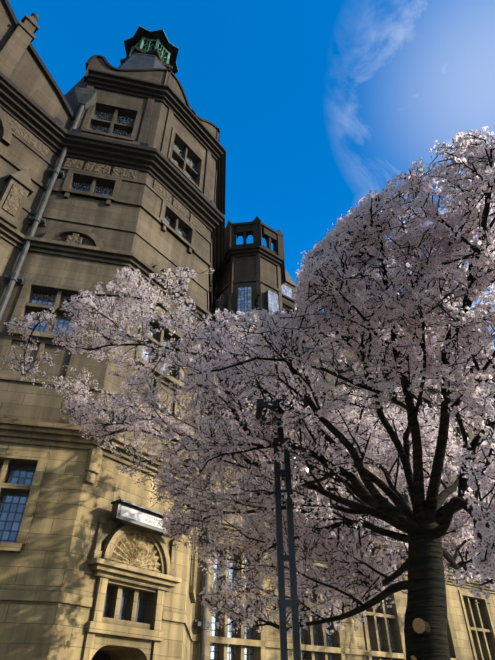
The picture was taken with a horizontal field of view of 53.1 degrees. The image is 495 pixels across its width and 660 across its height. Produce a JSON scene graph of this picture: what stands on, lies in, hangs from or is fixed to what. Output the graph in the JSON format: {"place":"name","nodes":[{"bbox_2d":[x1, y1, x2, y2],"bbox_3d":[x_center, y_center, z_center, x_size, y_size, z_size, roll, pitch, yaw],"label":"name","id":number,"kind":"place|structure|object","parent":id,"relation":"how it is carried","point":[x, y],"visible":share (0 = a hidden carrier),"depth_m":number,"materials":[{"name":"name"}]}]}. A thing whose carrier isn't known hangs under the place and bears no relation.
{"place":"outdoors","nodes":[
{"label":"outdoors","id":0,"kind":"place"},
{"bbox_2d":[8,0,494,387],"label":"sky","id":1,"kind":"structure","parent":0,"point":[315,105],"materials":[{"name":"blue"}]},
{"bbox_2d":[296,502,466,556],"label":"town hall balcony railings","id":2,"kind":"object","parent":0,"point":[396,542],"depth_m":22.00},
{"label":"pavement","id":3,"kind":"structure","parent":0,"visible":0},
{"bbox_2d":[0,0,494,659],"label":"building wall","id":4,"kind":"structure","parent":3,"relation":"on","point":[60,572],"depth_m":15.21,"materials":[{"name":"beige stone"}]},
{"bbox_2d":[0,464,145,622],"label":"window panes","id":5,"kind":"structure","parent":4,"relation":"on","point":[12,506],"depth_m":11.33,"materials":[{"name":"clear glass"}]},
{"bbox_2d":[2,109,212,572],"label":"town hall carvings","id":6,"kind":"object","parent":4,"relation":"attached to","point":[136,550],"visible":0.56,"depth_m":15.89,"materials":[{"name":"beige stone"}]},
{"bbox_2d":[0,53,215,659],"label":"town hall rainwater pipes","id":7,"kind":"object","parent":4,"relation":"attached to","point":[86,99],"visible":0.5,"depth_m":16.19,"materials":[{"name":"grey metal"}]},
{"bbox_2d":[54,117,215,470],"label":"town hall floodlights","id":8,"kind":"object","parent":4,"relation":"attached to","point":[57,119],"visible":0.17,"depth_m":18.52,"materials":[{"name":"black metal"}]},
{"bbox_2d":[110,499,174,538],"bbox_3d":[-2.525,4.710,12.187,0.600,0.400,2.140,-25,-44,29],"label":"sign frame","id":9,"kind":"object","parent":4,"relation":"attached to","point":[117,505],"visible":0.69,"depth_m":11.77,"materials":[{"name":"silver metal"}]},
{"bbox_2d":[120,506,165,529],"bbox_3d":[-2.364,4.642,12.083,0.001,0.220,1.880,-25,-44,29],"label":"entrance sign","id":10,"kind":"object","parent":9,"relation":"in","point":[133,514],"visible":0.6,"depth_m":11.85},
{"bbox_2d":[2,0,453,659],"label":"dark copings","id":11,"kind":"structure","parent":4,"relation":"on","point":[152,50],"depth_m":24.28,"materials":[{"name":"grey stone"}]},
{"bbox_2d":[0,68,470,407],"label":"town hall cornices","id":12,"kind":"object","parent":4,"relation":"attached to","point":[30,115],"visible":0.54,"depth_m":21.23,"materials":[{"name":"beige stone"}]},
{"bbox_2d":[21,111,492,659],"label":"town hall windows","id":13,"kind":"structure","parent":4,"relation":"in","point":[243,303],"depth_m":18.39,"materials":[{"name":"grey glass"}]},
{"bbox_2d":[119,53,489,391],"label":"town hall slate roofs","id":14,"kind":"structure","parent":4,"relation":"on","point":[136,61],"depth_m":29.98,"materials":[{"name":"grey stone"}]},
{"bbox_2d":[124,26,178,67],"bbox_3d":[-6.612,-19.489,34.652,3.696,6.700,3.696,-25,-44,29],"label":"cupola","id":15,"kind":"object","parent":14,"relation":"on","point":[143,42],"visible":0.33,"depth_m":33.04,"materials":[{"name":"metal"}]},
{"bbox_2d":[7,134,494,659],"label":"cherry tree trunk and branches","id":16,"kind":"object","parent":3,"relation":"on","point":[423,524],"visible":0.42,"depth_m":5.80,"materials":[{"name":"brown plant"}]},
{"bbox_2d":[2,126,494,636],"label":"cherry blossoms","id":17,"kind":"object","parent":16,"relation":"attached to","point":[438,256],"visible":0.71,"depth_m":6.73,"materials":[{"name":"pink plant"}]},
{"bbox_2d":[411,618,424,659],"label":"cherry tree pruning cuts","id":18,"kind":"object","parent":16,"relation":"attached to","point":[418,625],"visible":1,"depth_m":4.66,"materials":[{"name":"brown wood"}]},
{"bbox_2d":[255,399,307,659],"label":"street lamp post","id":19,"kind":"object","parent":3,"relation":"on","point":[282,558],"visible":0.81,"depth_m":6.24,"materials":[{"name":"black metal"}]}
]}

